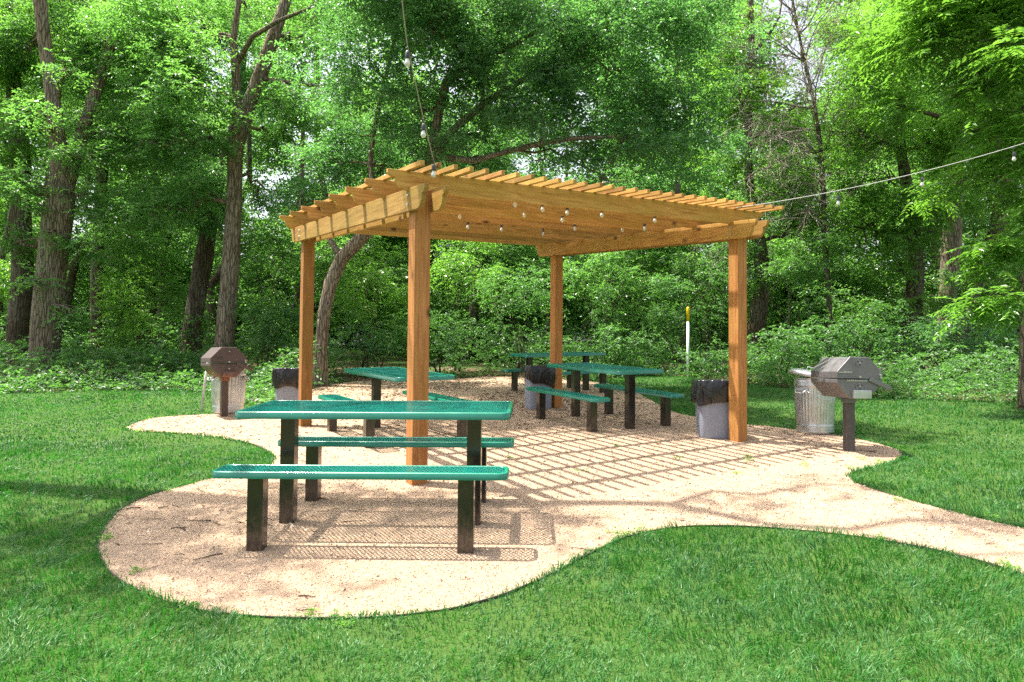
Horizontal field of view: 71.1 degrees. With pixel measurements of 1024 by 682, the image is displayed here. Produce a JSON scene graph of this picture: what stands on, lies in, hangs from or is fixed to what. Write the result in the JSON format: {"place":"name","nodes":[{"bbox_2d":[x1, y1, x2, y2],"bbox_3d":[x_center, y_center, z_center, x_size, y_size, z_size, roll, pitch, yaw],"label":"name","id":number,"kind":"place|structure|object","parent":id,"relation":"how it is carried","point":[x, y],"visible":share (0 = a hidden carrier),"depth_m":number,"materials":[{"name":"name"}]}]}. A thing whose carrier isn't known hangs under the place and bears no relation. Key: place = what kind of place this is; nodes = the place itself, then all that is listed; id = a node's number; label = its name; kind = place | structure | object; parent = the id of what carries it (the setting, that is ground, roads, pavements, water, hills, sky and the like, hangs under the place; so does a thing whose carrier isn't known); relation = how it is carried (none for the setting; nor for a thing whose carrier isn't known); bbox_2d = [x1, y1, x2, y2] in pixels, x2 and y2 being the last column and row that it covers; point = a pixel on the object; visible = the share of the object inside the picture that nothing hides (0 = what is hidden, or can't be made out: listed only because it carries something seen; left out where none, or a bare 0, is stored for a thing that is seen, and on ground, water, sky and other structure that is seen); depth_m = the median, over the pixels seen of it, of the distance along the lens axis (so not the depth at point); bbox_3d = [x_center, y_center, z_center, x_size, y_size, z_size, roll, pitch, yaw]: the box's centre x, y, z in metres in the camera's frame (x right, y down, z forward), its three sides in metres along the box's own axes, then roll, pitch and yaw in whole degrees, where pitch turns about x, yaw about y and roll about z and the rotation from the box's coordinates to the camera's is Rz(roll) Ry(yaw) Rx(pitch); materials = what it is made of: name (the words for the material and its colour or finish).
{"place":"outdoors","nodes":[
{"label":"outdoors","id":0,"kind":"place"},
{"bbox_2d":[0,345,1016,402],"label":"ground","id":1,"kind":"structure","parent":0,"point":[478,367],"depth_m":21.92,"materials":[{"name":"green plant"}]},
{"bbox_2d":[0,258,35,362],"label":"shrub","id":2,"kind":"object","parent":1,"relation":"on","point":[4,276],"visible":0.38,"depth_m":19.34,"materials":[{"name":"green plant"}]},
{"bbox_2d":[0,0,71,375],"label":"woodland tree","id":3,"kind":"object","parent":1,"relation":"on","point":[19,313],"visible":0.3,"depth_m":18.07,"materials":[{"name":"green plant"}]},
{"bbox_2d":[42,333,158,383],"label":"shrub","id":4,"kind":"object","parent":1,"relation":"on","point":[74,341],"visible":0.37,"depth_m":15.67,"materials":[{"name":"green plant"}]},
{"bbox_2d":[0,0,210,382],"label":"woodland tree","id":5,"kind":"object","parent":1,"relation":"on","point":[56,246],"visible":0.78,"depth_m":16.48,"materials":[{"name":"green plant"}]},
{"bbox_2d":[13,0,217,358],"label":"woodland tree","id":6,"kind":"object","parent":1,"relation":"on","point":[104,181],"visible":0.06,"depth_m":22.36,"materials":[{"name":"green plant"}]},
{"bbox_2d":[79,254,165,373],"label":"shrub","id":7,"kind":"object","parent":1,"relation":"on","point":[137,320],"visible":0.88,"depth_m":18.27,"materials":[{"name":"green plant"}]},
{"bbox_2d":[124,338,208,378],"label":"shrub","id":8,"kind":"object","parent":1,"relation":"on","point":[162,351],"visible":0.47,"depth_m":16.22,"materials":[{"name":"green plant"}]},
{"bbox_2d":[200,371,206,411],"bbox_3d":[-4.682,0.742,10.897,0.133,0.984,0.041,1,-2,-19],"label":"stake","id":9,"kind":"object","parent":1,"relation":"on","point":[203,392],"visible":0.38,"depth_m":10.88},
{"bbox_2d":[89,19,333,369],"bbox_3d":[-7.935,-3.894,19.672,6.173,9.827,4.539,2,-2,-44],"label":"woodland tree","id":10,"kind":"object","parent":1,"relation":"on","point":[200,276],"visible":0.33,"depth_m":19.45,"materials":[{"name":"green leaf"},{"name":"dark bark"}]},
{"bbox_2d":[70,0,379,346],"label":"woodland tree","id":11,"kind":"object","parent":1,"relation":"on","point":[176,61],"visible":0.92,"depth_m":17.09,"materials":[{"name":"green plant"}]},
{"bbox_2d":[212,204,300,364],"bbox_3d":[-6.458,-1.318,18.470,2.148,4.596,2.475,0,-2,0],"label":"shrub","id":12,"kind":"object","parent":1,"relation":"on","point":[266,247],"visible":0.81,"depth_m":18.45,"materials":[{"name":"green plant"}]},
{"bbox_2d":[230,289,315,377],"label":"shrub","id":13,"kind":"object","parent":1,"relation":"on","point":[263,324],"visible":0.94,"depth_m":16.92,"materials":[{"name":"green plant"}]},
{"bbox_2d":[315,236,407,367],"bbox_3d":[-3.734,-0.825,18.561,2.914,3.603,2.309,0,-2,0],"label":"shrub","id":14,"kind":"object","parent":1,"relation":"on","point":[394,295],"visible":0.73,"depth_m":18.56,"materials":[{"name":"green plant"}]},
{"bbox_2d":[332,313,407,368],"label":"shrub","id":15,"kind":"object","parent":1,"relation":"on","point":[372,348],"visible":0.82,"depth_m":18.25,"materials":[{"name":"green plant"}]},
{"bbox_2d":[382,300,482,372],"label":"shrub","id":16,"kind":"object","parent":1,"relation":"on","point":[432,319],"visible":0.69,"depth_m":18.68,"materials":[{"name":"green plant"}]},
{"bbox_2d":[405,239,515,371],"bbox_3d":[-1.427,-1.185,20.014,3.085,4.253,3.033,1,-2,-14],"label":"shrub","id":17,"kind":"object","parent":1,"relation":"on","point":[456,264],"visible":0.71,"depth_m":20.07,"materials":[{"name":"green plant"}]},
{"bbox_2d":[0,306,1019,405],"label":"undergrowth","id":18,"kind":"object","parent":1,"relation":"on","point":[262,371],"visible":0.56,"depth_m":16.06,"materials":[{"name":"green plant"}]},
{"bbox_2d":[0,0,1023,364],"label":"distant wood","id":19,"kind":"object","parent":1,"relation":"on","point":[858,290],"depth_m":27.39,"materials":[{"name":"green plant"}]},
{"bbox_2d":[251,0,786,386],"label":"woodland tree","id":20,"kind":"object","parent":1,"relation":"on","point":[543,73],"visible":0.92,"depth_m":14.78,"materials":[{"name":"green plant"}]},
{"bbox_2d":[463,257,578,374],"bbox_3d":[0.221,-0.629,18.415,3.000,3.208,2.448,0,-2,0],"label":"shrub","id":21,"kind":"object","parent":1,"relation":"on","point":[516,297],"visible":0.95,"depth_m":18.36,"materials":[{"name":"green plant"}]},
{"bbox_2d":[563,250,667,363],"bbox_3d":[2.485,-0.870,19.721,2.436,3.665,3.175,-1,-2,41],"label":"shrub","id":22,"kind":"object","parent":1,"relation":"on","point":[607,289],"visible":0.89,"depth_m":19.43,"materials":[{"name":"green plant"}]},
{"bbox_2d":[583,322,664,366],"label":"shrub","id":23,"kind":"object","parent":1,"relation":"on","point":[611,348],"visible":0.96,"depth_m":18.21,"materials":[{"name":"green plant"}]},
{"bbox_2d":[637,258,728,373],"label":"shrub","id":24,"kind":"object","parent":1,"relation":"on","point":[665,312],"visible":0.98,"depth_m":19.11,"materials":[{"name":"green plant"}]},
{"bbox_2d":[686,307,688,376],"bbox_3d":[4.399,0.180,17.904,0.070,2.062,0.070,0,-2,0],"label":"marker post","id":25,"kind":"object","parent":1,"relation":"on","point":[687,319],"visible":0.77,"depth_m":17.88,"materials":[{"name":"white plastic"}]},
{"bbox_2d":[672,332,728,378],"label":"shrub","id":26,"kind":"object","parent":1,"relation":"on","point":[708,365],"visible":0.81,"depth_m":17.55,"materials":[{"name":"green plant"}]},
{"bbox_2d":[664,229,779,370],"bbox_3d":[6.020,-1.348,20.310,3.540,4.556,2.241,0,-2,0],"label":"shrub","id":27,"kind":"object","parent":1,"relation":"on","point":[707,266],"visible":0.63,"depth_m":20.41,"materials":[{"name":"green plant"}]},
{"bbox_2d":[717,322,832,382],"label":"shrub","id":28,"kind":"object","parent":1,"relation":"on","point":[764,350],"visible":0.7,"depth_m":16.22,"materials":[{"name":"green plant"}]},
{"bbox_2d":[683,0,869,369],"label":"woodland tree","id":29,"kind":"object","parent":1,"relation":"on","point":[758,313],"visible":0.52,"depth_m":20.32,"materials":[{"name":"green plant"}]},
{"bbox_2d":[663,0,900,354],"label":"dead tree","id":30,"kind":"object","parent":1,"relation":"on","point":[809,88],"visible":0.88,"depth_m":18.65,"materials":[{"name":"green plant"}]},
{"bbox_2d":[754,212,860,366],"bbox_3d":[7.859,-1.214,18.710,2.459,4.406,2.407,2,-2,-38],"label":"shrub","id":31,"kind":"object","parent":1,"relation":"on","point":[797,269],"visible":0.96,"depth_m":18.57,"materials":[{"name":"green plant"}]},
{"bbox_2d":[781,298,907,360],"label":"shrub","id":32,"kind":"object","parent":1,"relation":"on","point":[835,341],"visible":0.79,"depth_m":16.43,"materials":[{"name":"green plant"}]},
{"bbox_2d":[795,0,983,374],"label":"woodland tree","id":33,"kind":"object","parent":1,"relation":"on","point":[913,238],"visible":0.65,"depth_m":18.56,"materials":[{"name":"green plant"}]},
{"bbox_2d":[873,350,953,391],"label":"shrub","id":34,"kind":"object","parent":1,"relation":"on","point":[899,363],"visible":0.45,"depth_m":14.37,"materials":[{"name":"green plant"}]},
{"bbox_2d":[825,0,1023,409],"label":"leafy tree","id":35,"kind":"object","parent":1,"relation":"on","point":[987,21],"visible":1,"depth_m":10.63,"materials":[{"name":"green plant"}]},
{"bbox_2d":[832,7,1023,378],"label":"woodland tree","id":36,"kind":"object","parent":1,"relation":"on","point":[1000,220],"visible":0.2,"depth_m":17.14,"materials":[{"name":"green plant"}]},
{"bbox_2d":[868,29,1002,371],"bbox_3d":[12.230,-3.983,19.880,4.314,9.956,3.939,0,-2,0],"label":"woodland tree","id":37,"kind":"object","parent":1,"relation":"on","point":[950,288],"visible":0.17,"depth_m":20.02,"materials":[{"name":"green plant"}]},
{"bbox_2d":[875,296,1018,378],"bbox_3d":[9.819,0.025,16.334,1.848,2.024,2.953,2,-3,-45],"label":"shrub","id":38,"kind":"object","parent":1,"relation":"on","point":[950,328],"visible":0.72,"depth_m":16.29,"materials":[{"name":"green plant"}]},
{"bbox_2d":[928,341,1018,393],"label":"shrub","id":39,"kind":"object","parent":1,"relation":"on","point":[985,364],"visible":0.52,"depth_m":14.30,"materials":[{"name":"green plant"}]},
{"bbox_2d":[957,256,1021,369],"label":"shrub","id":40,"kind":"object","parent":1,"relation":"on","point":[1007,288],"visible":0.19,"depth_m":19.26,"materials":[{"name":"green plant"}]},
{"bbox_2d":[0,374,1023,681],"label":"lawn","id":41,"kind":"structure","parent":0,"point":[442,649],"depth_m":3.69,"materials":[{"name":"green plant"}]},
{"bbox_2d":[8,0,1020,344],"label":"sky","id":42,"kind":"structure","parent":0,"point":[777,2],"materials":[{"name":"white"}]},
{"bbox_2d":[99,377,1023,616],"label":"gravel path","id":43,"kind":"structure","parent":0,"point":[641,457],"depth_m":5.41,"materials":[{"name":"beige gravel"}]},
{"bbox_2d":[201,347,252,416],"bbox_3d":[-4.149,0.639,10.410,0.583,1.090,0.625,2,-2,-36],"label":"pedestal grill","id":44,"kind":"object","parent":43,"relation":"on","point":[224,364],"visible":0.97,"depth_m":10.23,"materials":[{"name":"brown metal"}]},
{"bbox_2d":[207,369,249,413],"bbox_3d":[-4.291,0.743,10.779,0.509,0.680,0.556,-1,-2,39],"label":"steel trash can","id":45,"kind":"object","parent":43,"relation":"on","point":[236,391],"visible":0.52,"depth_m":10.62,"materials":[{"name":"silver metal"}]},
{"bbox_2d":[275,386,297,399],"bbox_3d":[-3.337,0.761,10.730,0.420,0.690,0.420,1,-2,-20],"label":"waste bin","id":46,"kind":"object","parent":43,"relation":"on","point":[286,393],"visible":0.24,"depth_m":10.54,"materials":[{"name":"grey metal"}]},
{"bbox_2d":[272,368,298,388],"bbox_3d":[-3.331,0.558,10.736,0.509,0.316,0.512,1,-2,-20],"label":"bin liner","id":47,"kind":"object","parent":46,"relation":"hanging from","point":[281,377],"visible":0.67,"depth_m":10.49,"materials":[{"name":"black plastic"}]},
{"bbox_2d":[97,479,530,619],"bbox_3d":[-1.770,1.284,4.785,1.702,0.286,3.796,2,-2,-42],"label":"path edging","id":48,"kind":"object","parent":43,"relation":"on","point":[323,618],"visible":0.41,"depth_m":3.60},
{"bbox_2d":[318,394,374,447],"bbox_3d":[-1.906,1.046,8.389,0.245,0.769,1.850,2,-2,-31],"label":"bench","id":49,"kind":"object","parent":43,"relation":"on","point":[368,427],"visible":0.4,"depth_m":8.69,"materials":[{"name":"green metal"}]},
{"bbox_2d":[211,464,508,553],"bbox_3d":[-0.946,1.146,4.494,1.850,0.712,0.245,0,-2,2],"label":"bench","id":50,"kind":"object","parent":43,"relation":"on","point":[257,476],"visible":0.98,"depth_m":4.43,"materials":[{"name":"green metal"}]},
{"bbox_2d":[235,400,512,524],"bbox_3d":[-0.927,0.961,5.073,1.850,1.052,0.724,0,-2,2],"label":"picnic table","id":51,"kind":"object","parent":43,"relation":"on","point":[289,413],"visible":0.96,"depth_m":5.01,"materials":[{"name":"green metal"},{"name":"dark brown wood"}]},
{"bbox_2d":[278,436,513,502],"bbox_3d":[-0.911,1.117,5.641,1.850,0.712,0.245,0,-2,2],"label":"bench","id":52,"kind":"object","parent":43,"relation":"on","point":[313,445],"visible":0.74,"depth_m":5.60,"materials":[{"name":"green metal"},{"name":"dark brown wood"}]},
{"bbox_2d":[344,367,454,427],"bbox_3d":[-1.415,0.871,8.692,0.724,1.104,1.850,2,-2,-31],"label":"picnic table","id":53,"kind":"object","parent":43,"relation":"on","point":[394,374],"visible":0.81,"depth_m":8.76,"materials":[{"name":"green metal"},{"name":"dark brown wood"}]},
{"bbox_2d":[402,390,471,436],"bbox_3d":[-0.927,1.032,8.985,0.245,0.769,1.850,2,-2,-31],"label":"bench","id":54,"kind":"object","parent":43,"relation":"on","point":[461,428],"visible":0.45,"depth_m":8.57,"materials":[{"name":"green metal"}]},
{"bbox_2d":[279,160,783,485],"bbox_3d":[-0.040,-0.230,8.996,4.730,3.352,4.649,2,-2,-31],"label":"pergola","id":55,"kind":"object","parent":43,"relation":"on","point":[420,208],"visible":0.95,"depth_m":8.12,"materials":[{"name":"brown wood"}]},
{"bbox_2d":[402,0,436,177],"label":"string light","id":56,"kind":"object","parent":55,"relation":"hanging from","point":[423,125],"visible":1,"depth_m":5.25,"materials":[{"name":"beige glass"}]},
{"bbox_2d":[458,202,656,235],"bbox_3d":[0.435,-1.423,8.455,2.471,0.369,2.098,2,-2,-35],"label":"string light","id":57,"kind":"object","parent":55,"relation":"hanging from","point":[562,217],"visible":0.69,"depth_m":8.00,"materials":[{"name":"beige glass"}]},
{"bbox_2d":[737,143,1023,207],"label":"string light","id":58,"kind":"object","parent":55,"relation":"hanging from","point":[922,178],"visible":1,"depth_m":8.08,"materials":[{"name":"grey"}]},
{"bbox_2d":[501,369,570,390],"bbox_3d":[0.628,0.895,14.583,1.850,0.755,0.245,1,-2,-29],"label":"bench","id":59,"kind":"object","parent":43,"relation":"on","point":[514,379],"visible":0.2,"depth_m":14.23,"materials":[{"name":"green metal"}]},
{"bbox_2d":[524,378,551,409],"bbox_3d":[0.414,0.746,11.362,0.420,0.690,0.420,1,-2,-14],"label":"waste bin","id":60,"kind":"object","parent":43,"relation":"on","point":[530,400],"visible":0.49,"depth_m":11.19,"materials":[{"name":"grey metal"}]},
{"bbox_2d":[521,365,555,386],"bbox_3d":[0.414,0.554,11.370,0.513,0.337,0.513,1,-2,-14],"label":"bin liner","id":61,"kind":"object","parent":60,"relation":"in","point":[541,374],"visible":0.93,"depth_m":11.15,"materials":[{"name":"black plastic"}]},
{"bbox_2d":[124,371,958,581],"bbox_3d":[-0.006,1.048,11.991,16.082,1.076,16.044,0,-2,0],"label":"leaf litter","id":62,"kind":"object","parent":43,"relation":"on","point":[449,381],"visible":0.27,"depth_m":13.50,"materials":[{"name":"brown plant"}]},
{"bbox_2d":[114,410,997,610],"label":"twigs","id":63,"kind":"object","parent":43,"relation":"on","point":[430,449],"visible":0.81,"depth_m":5.36,"materials":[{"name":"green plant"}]},
{"bbox_2d":[90,410,1023,629],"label":"weeds","id":64,"kind":"object","parent":43,"relation":"on","point":[615,532],"visible":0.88,"depth_m":4.69,"materials":[{"name":"green plant"}]},
{"bbox_2d":[509,352,605,389],"bbox_3d":[0.908,0.739,14.087,1.850,1.093,0.724,1,-2,-29],"label":"picnic table","id":65,"kind":"object","parent":43,"relation":"on","point":[585,377],"visible":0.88,"depth_m":14.03,"materials":[{"name":"green metal"}]},
{"bbox_2d":[526,386,610,431],"bbox_3d":[0.700,1.020,9.504,0.245,0.773,1.850,1,-2,-26],"label":"bench","id":66,"kind":"object","parent":43,"relation":"on","point":[591,400],"visible":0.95,"depth_m":9.22,"materials":[{"name":"green metal"}]},
{"bbox_2d":[562,371,605,392],"bbox_3d":[1.185,0.920,13.580,1.850,0.754,0.245,1,-2,-29],"label":"bench","id":67,"kind":"object","parent":43,"relation":"on","point":[602,378],"visible":0.11,"depth_m":13.85,"materials":[{"name":"green metal"}]},
{"bbox_2d":[547,362,663,428],"bbox_3d":[1.215,0.846,9.765,0.724,1.108,1.850,1,-2,-26],"label":"picnic table","id":68,"kind":"object","parent":43,"relation":"on","point":[629,372],"visible":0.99,"depth_m":9.19,"materials":[{"name":"green metal"}]},
{"bbox_2d":[594,384,684,425],"bbox_3d":[1.727,1.008,10.015,0.245,0.773,1.850,1,-2,-26],"label":"bench","id":69,"kind":"object","parent":43,"relation":"on","point":[665,407],"visible":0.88,"depth_m":9.50,"materials":[{"name":"green metal"}]},
{"bbox_2d":[695,402,728,438],"bbox_3d":[2.413,0.821,8.559,0.420,0.690,0.420,0,-2,2],"label":"waste bin","id":70,"kind":"object","parent":43,"relation":"on","point":[712,420],"visible":0.52,"depth_m":8.37,"materials":[{"name":"grey metal"}]},
{"bbox_2d":[690,379,728,405],"bbox_3d":[2.417,0.616,8.565,0.505,0.311,0.499,0,-2,2],"label":"bin liner","id":71,"kind":"object","parent":70,"relation":"in","point":[706,391],"visible":0.77,"depth_m":8.33,"materials":[{"name":"black plastic"}]},
{"bbox_2d":[537,525,1023,580],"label":"path edging","id":72,"kind":"object","parent":43,"relation":"on","point":[748,526],"visible":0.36,"depth_m":4.60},
{"bbox_2d":[788,366,835,434],"bbox_3d":[3.720,0.726,8.885,0.539,0.823,0.541,2,-2,-39],"label":"steel trash can","id":73,"kind":"object","parent":43,"relation":"on","point":[814,410],"visible":0.74,"depth_m":8.70,"materials":[{"name":"silver metal"}]},
{"bbox_2d":[811,357,890,451],"bbox_3d":[3.637,0.720,7.701,0.564,1.090,0.644,1,-2,-2],"label":"pedestal grill","id":74,"kind":"object","parent":43,"relation":"on","point":[849,381],"visible":0.94,"depth_m":7.47,"materials":[{"name":"grey metal"}]},
{"bbox_2d":[849,459,1022,527],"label":"path edging","id":75,"kind":"object","parent":43,"relation":"on","point":[891,494],"visible":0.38,"depth_m":5.93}
]}

